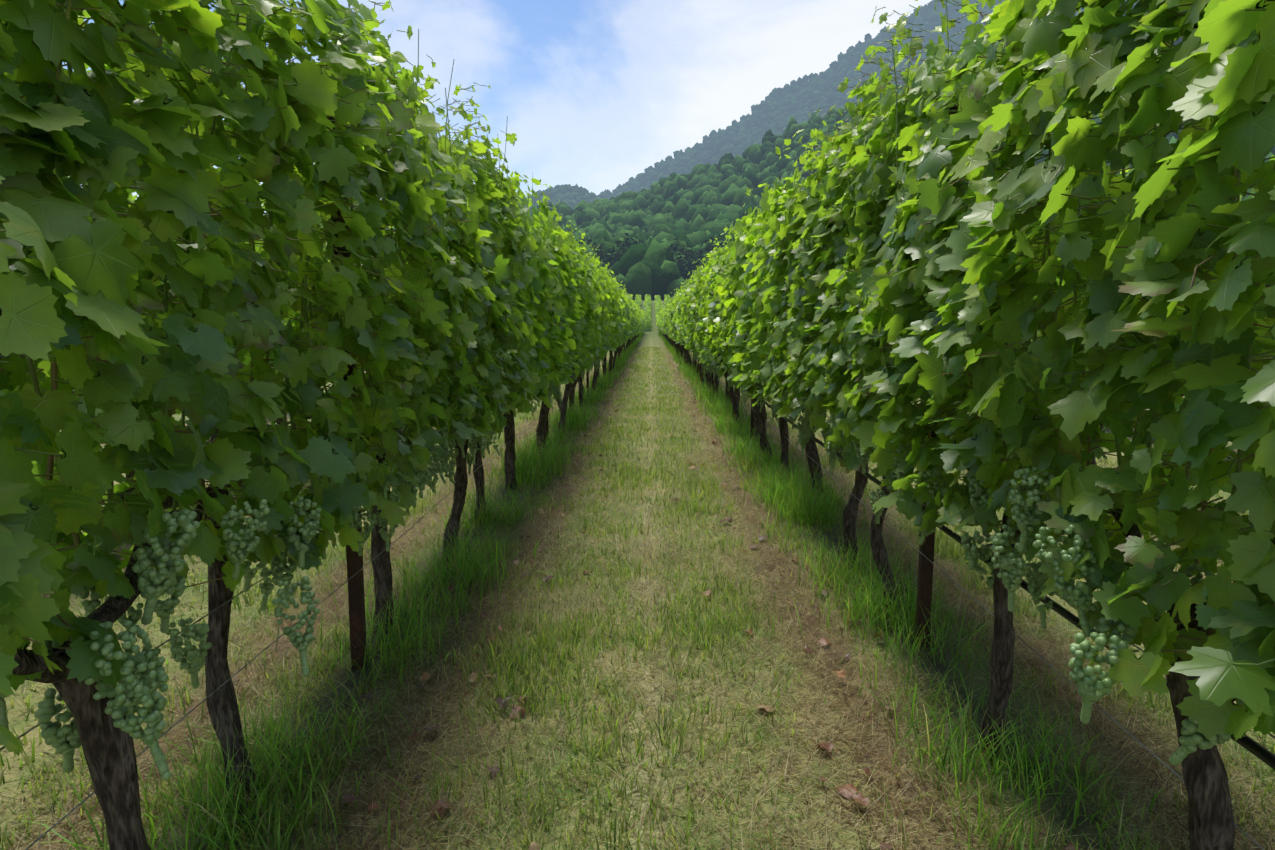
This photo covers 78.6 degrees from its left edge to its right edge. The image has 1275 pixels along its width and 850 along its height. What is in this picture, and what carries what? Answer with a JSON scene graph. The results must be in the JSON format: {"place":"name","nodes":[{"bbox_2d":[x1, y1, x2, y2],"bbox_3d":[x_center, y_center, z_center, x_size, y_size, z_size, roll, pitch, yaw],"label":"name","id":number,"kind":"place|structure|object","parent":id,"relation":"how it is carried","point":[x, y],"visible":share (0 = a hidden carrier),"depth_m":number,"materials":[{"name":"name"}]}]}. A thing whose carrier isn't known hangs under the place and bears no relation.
{"place":"outdoors","nodes":[
{"label":"outdoors","id":0,"kind":"place"},
{"bbox_2d":[62,0,931,214],"label":"sky","id":1,"kind":"structure","parent":0,"point":[593,94],"materials":[{"name":"blue"}]},
{"bbox_2d":[0,300,1274,849],"bbox_3d":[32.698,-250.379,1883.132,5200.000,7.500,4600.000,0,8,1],"label":"terrain","id":2,"kind":"structure","parent":0,"point":[976,684],"depth_m":2.71,"materials":[{"name":"green plant"}]},
{"bbox_2d":[291,106,957,669],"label":"steel trellis posts","id":3,"kind":"object","parent":2,"relation":"on","point":[357,622],"depth_m":2.97,"materials":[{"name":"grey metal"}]},
{"bbox_2d":[0,41,1274,849],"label":"trellis wires","id":4,"kind":"object","parent":3,"relation":"on","point":[489,458],"visible":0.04,"depth_m":1.88,"materials":[{"name":"grey metal"}]},
{"bbox_2d":[13,331,1260,849],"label":"vine trunks","id":5,"kind":"object","parent":2,"relation":"on","point":[109,753],"visible":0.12,"depth_m":2.12,"materials":[{"name":"brown plant"}]},
{"bbox_2d":[0,350,1243,780],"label":"grape clusters","id":6,"kind":"object","parent":5,"relation":"on","point":[144,676],"visible":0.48,"depth_m":1.58,"materials":[{"name":"green food"}]},
{"bbox_2d":[0,120,1274,423],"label":"vine leaves","id":7,"kind":"object","parent":5,"relation":"attached to","point":[572,292],"visible":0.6,"depth_m":7.22,"materials":[{"name":"green plant"}]},
{"bbox_2d":[0,0,1274,758],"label":"vine leaves","id":8,"kind":"object","parent":5,"relation":"attached to","point":[82,132],"visible":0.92,"depth_m":1.63,"materials":[{"name":"green plant"}]},
{"bbox_2d":[607,269,695,349],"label":"vine leaves","id":9,"kind":"object","parent":5,"relation":"attached to","point":[632,321],"visible":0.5,"depth_m":26.94,"materials":[{"name":"green plant"}]},
{"bbox_2d":[735,381,1274,769],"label":"drip irrigation pipe","id":10,"kind":"object","parent":5,"relation":"attached to","point":[1258,750],"visible":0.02,"depth_m":1.96,"materials":[{"name":"black plastic"}]},
{"bbox_2d":[628,294,674,329],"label":"vineyard block","id":11,"kind":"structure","parent":2,"relation":"on","point":[658,302],"depth_m":154.39,"materials":[{"name":"green plant"}]},
{"bbox_2d":[328,363,1081,849],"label":"dead leaf litter","id":12,"kind":"object","parent":2,"relation":"on","point":[440,805],"visible":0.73,"depth_m":2.64,"materials":[{"name":"brown plant"}]},
{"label":"tree line trunks and limbs","id":13,"kind":"object","parent":2,"relation":"on","visible":0},
{"bbox_2d":[540,231,774,275],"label":"trees","id":14,"kind":"object","parent":13,"relation":"attached to","point":[686,256],"depth_m":242.84,"materials":[{"name":"green plant"}]},
{"bbox_2d":[0,0,1274,725],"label":"vine shoots","id":15,"kind":"object","parent":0,"point":[110,494],"visible":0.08,"depth_m":1.92,"materials":[{"name":"green plant"}]},
{"bbox_2d":[600,0,1138,199],"bbox_3d":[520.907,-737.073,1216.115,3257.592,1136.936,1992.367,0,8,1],"label":"mountain forest","id":16,"kind":"object","parent":0,"point":[743,139],"visible":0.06,"depth_m":2010.50,"materials":[{"name":"green plant"}]},
{"bbox_3d":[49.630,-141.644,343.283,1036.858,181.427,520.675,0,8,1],"label":"spur terrain","id":17,"kind":"structure","parent":0,"visible":0},
{"bbox_2d":[325,37,1274,299],"bbox_3d":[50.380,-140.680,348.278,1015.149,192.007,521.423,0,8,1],"label":"spur forest","id":18,"kind":"object","parent":17,"relation":"on","point":[697,206],"visible":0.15,"depth_m":433.65,"materials":[{"name":"green plant"}]},
{"bbox_3d":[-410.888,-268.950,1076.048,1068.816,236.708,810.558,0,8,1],"label":"hill terrain","id":19,"kind":"structure","parent":0,"visible":0},
{"bbox_2d":[518,183,603,213],"bbox_3d":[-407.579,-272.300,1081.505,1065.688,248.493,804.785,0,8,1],"label":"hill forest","id":20,"kind":"object","parent":19,"relation":"on","point":[570,195],"depth_m":1397.79,"materials":[{"name":"green plant"}]}
]}

